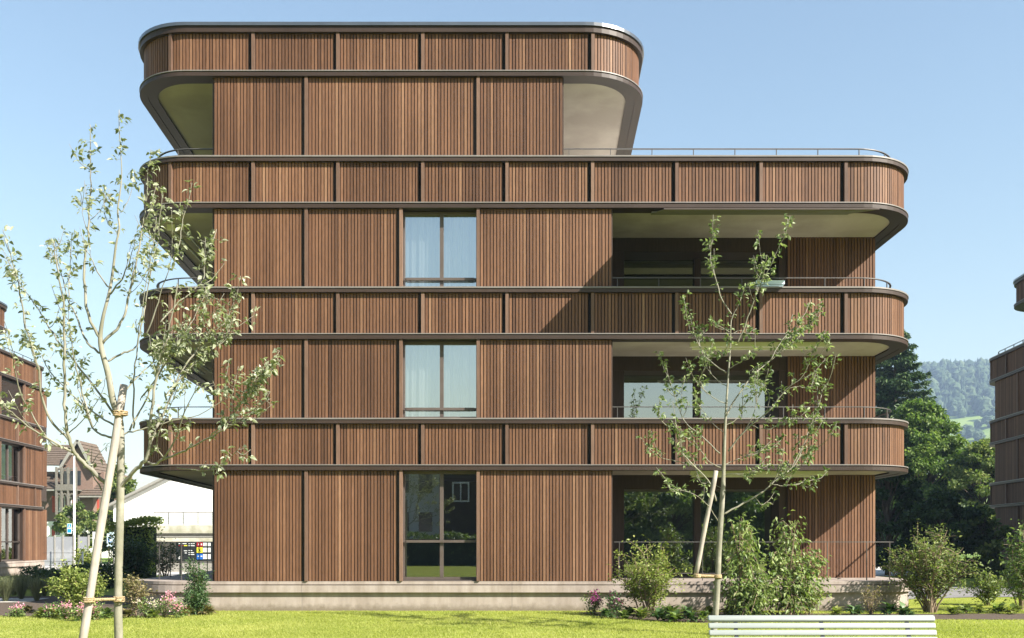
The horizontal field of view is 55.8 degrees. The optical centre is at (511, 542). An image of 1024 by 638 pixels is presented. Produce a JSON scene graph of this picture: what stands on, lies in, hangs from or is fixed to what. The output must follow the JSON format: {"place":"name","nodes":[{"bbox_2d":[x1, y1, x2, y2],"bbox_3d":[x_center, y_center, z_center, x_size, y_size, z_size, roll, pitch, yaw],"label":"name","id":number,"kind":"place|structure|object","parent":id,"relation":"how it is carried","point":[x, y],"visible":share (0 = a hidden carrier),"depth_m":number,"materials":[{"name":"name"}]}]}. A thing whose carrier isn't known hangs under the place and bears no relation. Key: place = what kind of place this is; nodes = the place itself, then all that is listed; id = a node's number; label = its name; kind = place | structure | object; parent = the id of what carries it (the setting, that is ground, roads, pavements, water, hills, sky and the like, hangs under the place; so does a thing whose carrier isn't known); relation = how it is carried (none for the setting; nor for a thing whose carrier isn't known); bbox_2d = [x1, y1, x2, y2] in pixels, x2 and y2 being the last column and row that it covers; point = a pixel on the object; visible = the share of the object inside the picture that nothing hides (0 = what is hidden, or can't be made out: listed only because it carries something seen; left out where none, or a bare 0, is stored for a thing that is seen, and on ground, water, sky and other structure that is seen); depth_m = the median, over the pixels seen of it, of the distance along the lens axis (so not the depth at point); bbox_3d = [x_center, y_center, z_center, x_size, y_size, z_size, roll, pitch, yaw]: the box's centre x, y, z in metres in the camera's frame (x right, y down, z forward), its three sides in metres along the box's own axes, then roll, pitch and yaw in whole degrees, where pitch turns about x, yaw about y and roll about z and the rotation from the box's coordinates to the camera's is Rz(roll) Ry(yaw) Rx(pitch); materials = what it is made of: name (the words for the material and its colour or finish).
{"place":"outdoors","nodes":[
{"label":"outdoors","id":0,"kind":"place"},
{"bbox_2d":[0,576,26,600],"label":"ornamental grass","id":1,"kind":"object","parent":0,"point":[5,593],"depth_m":25.42,"materials":[{"name":"plant"}]},
{"bbox_2d":[7,570,34,598],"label":"ornamental grass","id":2,"kind":"object","parent":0,"point":[20,592],"depth_m":26.41,"materials":[{"name":"plant"}]},
{"bbox_2d":[0,598,46,601],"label":"path","id":3,"kind":"structure","parent":0,"point":[19,600],"depth_m":25.81,"materials":[{"name":"concrete"}]},
{"bbox_2d":[35,573,53,595],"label":"ornamental grass","id":4,"kind":"object","parent":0,"point":[45,592],"depth_m":27.94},
{"bbox_2d":[108,478,212,526],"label":"white hall","id":5,"kind":"structure","parent":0,"point":[159,495],"depth_m":70.00,"materials":[{"name":"paint"}]},
{"bbox_2d":[0,575,1023,637],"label":"lawn","id":6,"kind":"structure","parent":0,"point":[914,607],"depth_m":18.66,"materials":[{"name":"plant"}]},
{"bbox_2d":[3,602,26,616],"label":"flowering plant","id":7,"kind":"object","parent":6,"relation":"on","point":[16,612],"visible":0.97,"depth_m":20.17,"materials":[{"name":"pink plant"}]},
{"bbox_2d":[0,301,46,576],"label":"apartment building","id":8,"kind":"structure","parent":6,"relation":"on","point":[23,496],"depth_m":46.79,"materials":[{"name":"brown wood"}]},
{"bbox_2d":[1,442,20,541],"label":"glazed door","id":9,"kind":"structure","parent":8,"relation":"in","point":[7,445],"depth_m":45.28,"materials":[{"name":"brown metal"}]},
{"bbox_2d":[1,377,20,418],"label":"window","id":10,"kind":"structure","parent":8,"relation":"in","point":[6,384],"depth_m":45.36,"materials":[{"name":"brown metal"}]},
{"bbox_2d":[1,507,22,561],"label":"glazed door","id":11,"kind":"structure","parent":8,"relation":"in","point":[6,559],"depth_m":45.28,"materials":[{"name":"brown metal"}]},
{"bbox_2d":[37,599,59,618],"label":"flowering plant","id":12,"kind":"object","parent":6,"relation":"on","point":[47,611],"visible":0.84,"depth_m":19.94,"materials":[{"name":"green plant"}]},
{"bbox_2d":[39,560,75,591],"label":"shrub","id":13,"kind":"object","parent":6,"relation":"on","point":[57,572],"visible":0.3,"depth_m":29.85,"materials":[{"name":"green plant"}]},
{"bbox_2d":[50,600,75,619],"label":"flowering plant","id":14,"kind":"object","parent":6,"relation":"on","point":[65,611],"visible":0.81,"depth_m":19.58,"materials":[{"name":"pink plant"}]},
{"bbox_2d":[18,561,124,588],"bbox_3d":[-14.995,1.156,32.998,3.242,1.061,1.576,0,0,0],"label":"hedge","id":15,"kind":"object","parent":6,"relation":"on","point":[107,569],"visible":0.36,"depth_m":32.49,"materials":[{"name":"green plant"}]},
{"bbox_2d":[67,602,83,621],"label":"flowering plant","id":16,"kind":"object","parent":6,"relation":"on","point":[78,612],"visible":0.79,"depth_m":19.16,"materials":[{"name":"green plant"}]},
{"bbox_2d":[91,601,106,620],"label":"flowering plant","id":17,"kind":"object","parent":6,"relation":"on","point":[96,609],"visible":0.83,"depth_m":19.37,"materials":[{"name":"green plant"}]},
{"bbox_2d":[0,595,202,616],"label":"soil bed","id":18,"kind":"object","parent":6,"relation":"on","point":[4,607],"visible":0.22,"depth_m":24.18,"materials":[{"name":"soil"}]},
{"bbox_2d":[21,605,37,612],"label":"bed plant","id":19,"kind":"object","parent":18,"relation":"on","point":[27,608],"visible":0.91,"depth_m":21.35,"materials":[{"name":"green plant"}]},
{"bbox_2d":[22,573,48,600],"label":"ornamental grass","id":20,"kind":"object","parent":18,"relation":"on","point":[36,586],"depth_m":25.71,"materials":[{"name":"plant"}]},
{"bbox_2d":[40,556,113,608],"bbox_3d":[-9.515,0.947,21.209,1.361,1.288,1.208,0,0,0],"label":"shrub","id":21,"kind":"object","parent":18,"relation":"on","point":[73,589],"visible":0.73,"depth_m":21.00,"materials":[{"name":"green plant"}]},
{"bbox_2d":[122,572,157,614],"bbox_3d":[-8.071,1.114,20.825,0.862,0.950,0.742,0,0,-27],"label":"shrub","id":22,"kind":"object","parent":18,"relation":"on","point":[132,591],"visible":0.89,"depth_m":20.76,"materials":[{"name":"brown plant"}]},
{"bbox_2d":[100,607,113,617],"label":"bed plant","id":23,"kind":"object","parent":6,"relation":"on","point":[107,613],"visible":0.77,"depth_m":19.93,"materials":[{"name":"green plant"}]},
{"bbox_2d":[122,608,136,617],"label":"bed plant","id":24,"kind":"object","parent":6,"relation":"on","point":[127,613],"visible":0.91,"depth_m":19.97,"materials":[{"name":"green plant"}]},
{"bbox_2d":[106,535,157,581],"bbox_3d":[-14.473,0.656,37.069,1.850,1.946,1.820,0,0,0],"label":"shrub","id":25,"kind":"object","parent":6,"relation":"on","point":[136,560],"visible":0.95,"depth_m":36.78,"materials":[{"name":"green plant"}]},
{"bbox_2d":[106,515,164,577],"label":"hedge","id":26,"kind":"object","parent":6,"relation":"on","point":[146,532],"visible":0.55,"depth_m":42.58,"materials":[{"name":"green plant"}]},
{"bbox_2d":[0,110,284,637],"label":"apple tree","id":27,"kind":"object","parent":6,"relation":"on","point":[174,348],"visible":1,"depth_m":9.47,"materials":[{"name":"green plant"}]},
{"bbox_2d":[79,384,127,637],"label":"tree stake","id":28,"kind":"object","parent":27,"relation":"attached to","point":[101,522],"visible":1,"depth_m":9.31,"materials":[{"name":"brown wood"}]},
{"bbox_2d":[82,596,124,602],"bbox_3d":[-3.928,0.549,9.315,0.109,0.069,0.434,0,0,34],"label":"rope tie","id":29,"kind":"object","parent":28,"relation":"attached to","point":[94,599],"visible":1,"depth_m":9.29,"materials":[{"name":"fabric"}]},
{"bbox_2d":[112,410,127,416],"bbox_3d":[-3.830,-1.261,9.461,0.145,0.060,0.102,0,0,-26],"label":"rope tie","id":30,"kind":"object","parent":28,"relation":"attached to","point":[120,413],"visible":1,"depth_m":9.42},
{"bbox_2d":[132,597,161,617],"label":"flowering plant","id":31,"kind":"object","parent":6,"relation":"on","point":[144,609],"visible":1,"depth_m":19.98,"materials":[{"name":"green plant"}]},
{"bbox_2d":[147,609,161,617],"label":"bed plant","id":32,"kind":"object","parent":6,"relation":"on","point":[154,613],"visible":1,"depth_m":19.95,"materials":[{"name":"green plant"}]},
{"bbox_2d":[151,590,175,616],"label":"flowering plant","id":33,"kind":"object","parent":6,"relation":"on","point":[164,607],"visible":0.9,"depth_m":20.18,"materials":[{"name":"green plant"}]},
{"bbox_2d":[148,537,183,576],"bbox_3d":[-13.660,0.685,37.997,1.610,1.818,1.528,0,0,-12],"label":"shrub","id":34,"kind":"object","parent":6,"relation":"on","point":[164,553],"visible":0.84,"depth_m":37.90,"materials":[{"name":"green plant"}]},
{"bbox_2d":[168,596,189,617],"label":"flowering plant","id":35,"kind":"object","parent":6,"relation":"on","point":[177,605],"visible":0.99,"depth_m":19.96,"materials":[{"name":"green plant"}]},
{"bbox_2d":[167,557,213,614],"bbox_3d":[-6.869,0.911,20.884,0.900,1.425,1.020,0,0,-39],"label":"yew","id":36,"kind":"object","parent":6,"relation":"on","point":[196,599],"visible":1,"depth_m":20.80,"materials":[{"name":"green plant"}]},
{"bbox_2d":[198,604,218,614],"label":"bed plant","id":37,"kind":"object","parent":6,"relation":"on","point":[209,609],"visible":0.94,"depth_m":20.83,"materials":[{"name":"green plant"}]},
{"bbox_2d":[138,22,910,610],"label":"apartment building","id":38,"kind":"structure","parent":6,"relation":"on","point":[470,258],"depth_m":22.09,"materials":[{"name":"brown wood"}]},
{"bbox_2d":[403,471,476,580],"bbox_3d":[-1.650,-0.369,22.241,1.740,2.552,0.282,0,0,0],"label":"glazed door","id":39,"kind":"structure","parent":38,"relation":"in","point":[441,541],"depth_m":22.28,"materials":[{"name":"brown metal"}]},
{"bbox_2d":[403,341,476,417],"bbox_3d":[-1.650,-3.732,22.373,1.736,1.795,0.317,0,0,0],"label":"window","id":40,"kind":"structure","parent":38,"relation":"in","point":[440,377],"depth_m":22.47,"materials":[{"name":"glass"}]},
{"bbox_2d":[403,212,476,285],"bbox_3d":[-1.650,-6.717,22.373,1.736,1.795,0.317,0,0,0],"label":"window","id":41,"kind":"structure","parent":38,"relation":"in","point":[440,248],"depth_m":22.47,"materials":[{"name":"glass"}]},
{"bbox_2d":[613,475,785,577],"bbox_3d":[4.698,-0.403,24.740,4.396,2.584,0.800,0,0,0],"label":"balcony door","id":42,"kind":"structure","parent":38,"relation":"in","point":[621,483],"depth_m":24.35,"materials":[{"name":"brown metal"}]},
{"bbox_2d":[613,356,785,417],"bbox_3d":[4.698,-3.382,24.740,4.396,2.595,0.800,0,0,0],"label":"balcony door","id":43,"kind":"structure","parent":38,"relation":"in","point":[623,366],"depth_m":24.34,"materials":[{"name":"brown metal"}]},
{"bbox_2d":[613,238,785,285],"bbox_3d":[4.698,-6.367,24.740,4.396,2.595,0.800,0,0,0],"label":"balcony door","id":44,"kind":"structure","parent":38,"relation":"in","point":[624,249],"depth_m":24.34,"materials":[{"name":"brown metal"}]},
{"bbox_2d":[755,280,784,285],"bbox_3d":[5.950,-5.555,22.520,0.660,0.960,0.500,0,0,0],"label":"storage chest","id":45,"kind":"object","parent":38,"relation":"on","point":[776,283],"visible":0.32,"depth_m":22.27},
{"bbox_2d":[636,213,840,629],"bbox_3d":[3.852,-1.973,16.420,3.641,7.092,1.936,0,0,0],"label":"apple tree","id":46,"kind":"object","parent":6,"relation":"on","point":[784,343],"visible":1,"depth_m":16.39,"materials":[{"name":"green plant"}]},
{"bbox_2d":[694,470,717,573],"bbox_3d":[3.268,-0.323,16.310,0.420,1.784,0.078,0,0,-3],"label":"tree stake","id":47,"kind":"object","parent":46,"relation":"attached to","point":[705,524],"visible":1,"depth_m":16.28,"materials":[{"name":"brown wood"}]},
{"bbox_2d":[693,574,721,577],"bbox_3d":[3.305,0.569,16.338,0.509,0.087,0.148,0,0,-13],"label":"rope tie","id":48,"kind":"object","parent":46,"relation":"attached to","point":[705,576],"visible":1,"depth_m":16.31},
{"bbox_2d":[580,612,1023,622],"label":"soil bed","id":49,"kind":"object","parent":6,"relation":"on","point":[985,616],"visible":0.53,"depth_m":20.54,"materials":[{"name":"soil"}]},
{"bbox_2d":[581,589,607,614],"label":"flowering plant","id":50,"kind":"object","parent":49,"relation":"on","point":[594,599],"visible":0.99,"depth_m":20.77,"materials":[{"name":"green plant"}]},
{"bbox_2d":[597,608,617,618],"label":"bed plant","id":51,"kind":"object","parent":49,"relation":"on","point":[604,612],"visible":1,"depth_m":19.85,"materials":[{"name":"green plant"}]},
{"bbox_2d":[603,589,628,615],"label":"flowering plant","id":52,"kind":"object","parent":49,"relation":"on","point":[612,600],"visible":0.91,"depth_m":20.25,"materials":[{"name":"green plant"}]},
{"bbox_2d":[616,609,632,618],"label":"bed plant","id":53,"kind":"object","parent":49,"relation":"on","point":[624,613],"visible":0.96,"depth_m":19.56,"materials":[{"name":"green plant"}]},
{"bbox_2d":[631,606,655,618],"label":"bed plant","id":54,"kind":"object","parent":49,"relation":"on","point":[642,613],"visible":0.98,"depth_m":19.52,"materials":[{"name":"green plant"}]},
{"bbox_2d":[606,534,692,615],"bbox_3d":[2.901,0.711,20.349,1.814,1.767,1.413,0,0,0],"label":"shrub","id":55,"kind":"object","parent":49,"relation":"on","point":[648,590],"visible":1,"depth_m":20.26,"materials":[{"name":"green plant"}]},
{"bbox_2d":[648,607,672,620],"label":"bed plant","id":56,"kind":"object","parent":49,"relation":"on","point":[658,613],"visible":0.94,"depth_m":19.13,"materials":[{"name":"green plant"}]},
{"bbox_2d":[662,604,684,614],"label":"bed plant","id":57,"kind":"object","parent":49,"relation":"on","point":[671,608],"visible":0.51,"depth_m":20.13,"materials":[{"name":"green plant"}]},
{"bbox_2d":[665,609,686,621],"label":"bed plant","id":58,"kind":"object","parent":49,"relation":"on","point":[675,615],"visible":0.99,"depth_m":18.94,"materials":[{"name":"green plant"}]},
{"bbox_2d":[678,604,694,615],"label":"bed plant","id":59,"kind":"object","parent":49,"relation":"on","point":[688,609],"visible":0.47,"depth_m":20.26,"materials":[{"name":"green plant"}]},
{"bbox_2d":[684,609,699,621],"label":"bed plant","id":60,"kind":"object","parent":49,"relation":"on","point":[690,616],"visible":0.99,"depth_m":18.93,"materials":[{"name":"green plant"}]},
{"bbox_2d":[695,610,708,620],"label":"bed plant","id":61,"kind":"object","parent":49,"relation":"on","point":[703,615],"visible":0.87,"depth_m":18.94,"materials":[{"name":"green plant"}]},
{"bbox_2d":[719,606,738,614],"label":"bed plant","id":62,"kind":"object","parent":49,"relation":"on","point":[726,610],"visible":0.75,"depth_m":20.33,"materials":[{"name":"green plant"}]},
{"bbox_2d":[707,509,796,614],"bbox_3d":[5.014,0.601,20.355,1.774,2.630,1.663,0,0,0],"label":"dogwood","id":63,"kind":"object","parent":49,"relation":"on","point":[748,591],"visible":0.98,"depth_m":20.18,"materials":[{"name":"green plant"}]},
{"bbox_2d":[762,507,835,614],"bbox_3d":[6.000,0.452,20.831,1.684,2.419,1.430,0,0,-41],"label":"dogwood","id":64,"kind":"object","parent":49,"relation":"on","point":[790,598],"visible":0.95,"depth_m":20.76,"materials":[{"name":"green plant"}]},
{"bbox_2d":[798,581,831,613],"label":"shrub","id":65,"kind":"object","parent":49,"relation":"on","point":[812,600],"visible":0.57,"depth_m":20.91,"materials":[{"name":"green plant"}]},
{"bbox_2d":[829,605,844,614],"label":"bed plant","id":66,"kind":"object","parent":49,"relation":"on","point":[837,610],"visible":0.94,"depth_m":20.34,"materials":[{"name":"green plant"}]},
{"bbox_2d":[844,604,864,614],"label":"bed plant","id":67,"kind":"object","parent":49,"relation":"on","point":[856,610],"visible":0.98,"depth_m":20.56,"materials":[{"name":"green plant"}]},
{"bbox_2d":[858,584,884,613],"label":"shrub","id":68,"kind":"object","parent":49,"relation":"on","point":[870,606],"visible":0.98,"depth_m":20.86,"materials":[{"name":"green plant"}]},
{"bbox_2d":[878,602,899,614],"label":"bed plant","id":69,"kind":"object","parent":49,"relation":"on","point":[889,608],"visible":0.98,"depth_m":20.50,"materials":[{"name":"green plant"}]},
{"bbox_2d":[893,600,918,614],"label":"bed plant","id":70,"kind":"object","parent":49,"relation":"on","point":[903,610],"visible":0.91,"depth_m":20.26,"materials":[{"name":"green plant"}]},
{"bbox_2d":[945,605,965,614],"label":"bed plant","id":71,"kind":"object","parent":49,"relation":"on","point":[953,610],"visible":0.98,"depth_m":20.74,"materials":[{"name":"green plant"}]},
{"bbox_2d":[959,603,973,612],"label":"bed plant","id":72,"kind":"object","parent":49,"relation":"on","point":[966,608],"visible":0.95,"depth_m":21.14,"materials":[{"name":"green plant"}]},
{"bbox_2d":[973,603,985,613],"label":"bed plant","id":73,"kind":"object","parent":49,"relation":"on","point":[979,608],"visible":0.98,"depth_m":21.14,"materials":[{"name":"green plant"}]},
{"bbox_2d":[989,602,1006,612],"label":"bed plant","id":74,"kind":"object","parent":49,"relation":"on","point":[998,608],"visible":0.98,"depth_m":21.23,"materials":[{"name":"green plant"}]},
{"bbox_2d":[1004,603,1023,613],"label":"bed plant","id":75,"kind":"object","parent":49,"relation":"on","point":[1012,607],"visible":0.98,"depth_m":20.96,"materials":[{"name":"green plant"}]},
{"bbox_2d":[707,615,936,637],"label":"park bench","id":76,"kind":"object","parent":6,"relation":"on","point":[907,632],"visible":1,"depth_m":9.31,"materials":[{"name":"white paint"}]},
{"bbox_2d":[873,522,985,612],"bbox_3d":[9.227,0.532,21.377,2.012,2.128,1.850,0,0,-21],"label":"shrub","id":77,"kind":"object","parent":6,"relation":"on","point":[930,584],"visible":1,"depth_m":21.33,"materials":[{"name":"green plant"}]},
{"bbox_2d":[896,488,995,577],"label":"broadleaf tree","id":78,"kind":"object","parent":6,"relation":"on","point":[939,507],"visible":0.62,"depth_m":43.44,"materials":[{"name":"green plant"}]},
{"bbox_2d":[956,567,1008,605],"bbox_3d":[11.740,1.096,23.992,1.289,0.989,1.074,0,0,0],"label":"shrub","id":79,"kind":"object","parent":6,"relation":"on","point":[988,587],"visible":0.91,"depth_m":23.91,"materials":[{"name":"green plant"}]},
{"bbox_2d":[956,505,1016,576],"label":"broadleaf tree","id":80,"kind":"object","parent":6,"relation":"on","point":[987,552],"visible":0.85,"depth_m":42.57,"materials":[{"name":"green plant"}]},
{"bbox_2d":[989,274,1023,576],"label":"apartment building","id":81,"kind":"structure","parent":6,"relation":"on","point":[1007,437],"depth_m":44.29,"materials":[{"name":"brown wood"}]},
{"bbox_2d":[995,545,1023,609],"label":"shrub","id":82,"kind":"object","parent":6,"relation":"on","point":[1021,603],"visible":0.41,"depth_m":22.54,"materials":[{"name":"green plant"}]},
{"bbox_2d":[998,519,1023,600],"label":"shrub","id":83,"kind":"object","parent":6,"relation":"on","point":[1019,564],"visible":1,"depth_m":21.62,"materials":[{"name":"green plant"}]},
{"bbox_2d":[0,0,1023,489],"label":"sky","id":84,"kind":"structure","parent":0,"point":[936,87],"materials":[{"name":"blue"}]},
{"bbox_2d":[42,396,989,563],"bbox_3d":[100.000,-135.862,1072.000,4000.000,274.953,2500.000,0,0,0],"label":"terrain","id":85,"kind":"structure","parent":0,"point":[971,418],"depth_m":1127.75,"materials":[{"name":"plant"}]},
{"bbox_2d":[51,501,97,556],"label":"broadleaf tree","id":86,"kind":"object","parent":85,"relation":"on","point":[85,518],"visible":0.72,"depth_m":83.61,"materials":[{"name":"green plant"}]},
{"bbox_2d":[42,439,126,557],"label":"chalet","id":87,"kind":"object","parent":85,"relation":"on","point":[88,492],"visible":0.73,"depth_m":100.20,"materials":[{"name":"white paint"}]},
{"bbox_2d":[95,462,137,551],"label":"broadleaf tree","id":88,"kind":"object","parent":85,"relation":"on","point":[129,485],"visible":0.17,"depth_m":87.45,"materials":[{"name":"green plant"}]},
{"bbox_2d":[875,452,923,574],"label":"broadleaf tree","id":89,"kind":"object","parent":85,"relation":"on","point":[887,489],"visible":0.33,"depth_m":45.37,"materials":[{"name":"green plant"}]},
{"bbox_2d":[875,329,946,543],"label":"spruce","id":90,"kind":"object","parent":85,"relation":"on","point":[894,383],"visible":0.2,"depth_m":82.92,"materials":[{"name":"green plant"}]},
{"bbox_2d":[879,397,978,535],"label":"broadleaf tree","id":91,"kind":"object","parent":85,"relation":"on","point":[929,430],"visible":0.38,"depth_m":73.89,"materials":[{"name":"green plant"}]},
{"bbox_2d":[876,357,994,417],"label":"forest","id":92,"kind":"object","parent":85,"relation":"on","point":[958,387],"visible":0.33,"depth_m":1266.90,"materials":[{"name":"plant"}]},
{"bbox_2d":[958,424,974,438],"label":"meadow tree","id":93,"kind":"object","parent":85,"relation":"on","point":[967,431],"visible":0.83,"depth_m":1054.33,"materials":[{"name":"green plant"}]},
{"bbox_2d":[943,437,994,563],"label":"broadleaf tree","id":94,"kind":"object","parent":85,"relation":"on","point":[980,456],"visible":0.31,"depth_m":70.87,"materials":[{"name":"green plant"}]},
{"bbox_2d":[972,429,985,440],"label":"meadow tree","id":95,"kind":"object","parent":85,"relation":"on","point":[978,434],"visible":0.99,"depth_m":1030.44,"materials":[{"name":"green plant"}]},
{"bbox_2d":[974,415,994,427],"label":"meadow tree","id":96,"kind":"object","parent":85,"relation":"on","point":[986,419],"visible":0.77,"depth_m":1088.55,"materials":[{"name":"green plant"}]},
{"bbox_2d":[980,406,994,416],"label":"meadow tree","id":97,"kind":"object","parent":85,"relation":"on","point":[988,412],"visible":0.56,"depth_m":1128.67,"materials":[{"name":"green plant"}]},
{"bbox_2d":[42,564,999,575],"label":"road","id":98,"kind":"structure","parent":0,"point":[881,573],"depth_m":49.74,"materials":[{"name":"asphalt"}]},
{"bbox_2d":[43,535,89,567],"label":"windbreak fence","id":99,"kind":"object","parent":98,"relation":"on","point":[63,547],"visible":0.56,"depth_m":57.99,"materials":[{"name":"grey paint"}]},
{"bbox_2d":[69,453,75,564],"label":"street lamp","id":100,"kind":"object","parent":98,"relation":"on","point":[73,493],"visible":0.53,"depth_m":65.95,"materials":[{"name":"metal"}]},
{"bbox_2d":[72,541,103,572],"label":"shrub","id":101,"kind":"object","parent":98,"relation":"on","point":[87,558],"visible":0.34,"depth_m":49.73,"materials":[{"name":"green plant"}]},
{"bbox_2d":[148,525,212,571],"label":"retaining wall","id":102,"kind":"structure","parent":98,"relation":"on","point":[190,533],"depth_m":50.05,"materials":[{"name":"concrete"}]},
{"bbox_2d":[154,512,212,524],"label":"balustrade","id":103,"kind":"object","parent":102,"relation":"on","point":[183,514],"visible":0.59,"depth_m":50.18,"materials":[{"name":"metal"}]},
{"bbox_2d":[176,542,212,573],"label":"information board","id":104,"kind":"object","parent":98,"relation":"on","point":[194,550],"visible":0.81,"depth_m":46.00,"materials":[{"name":"metal"}]},
{"bbox_2d":[909,586,1018,598],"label":"path","id":105,"kind":"structure","parent":0,"point":[955,594],"depth_m":29.42,"materials":[{"name":"concrete"}]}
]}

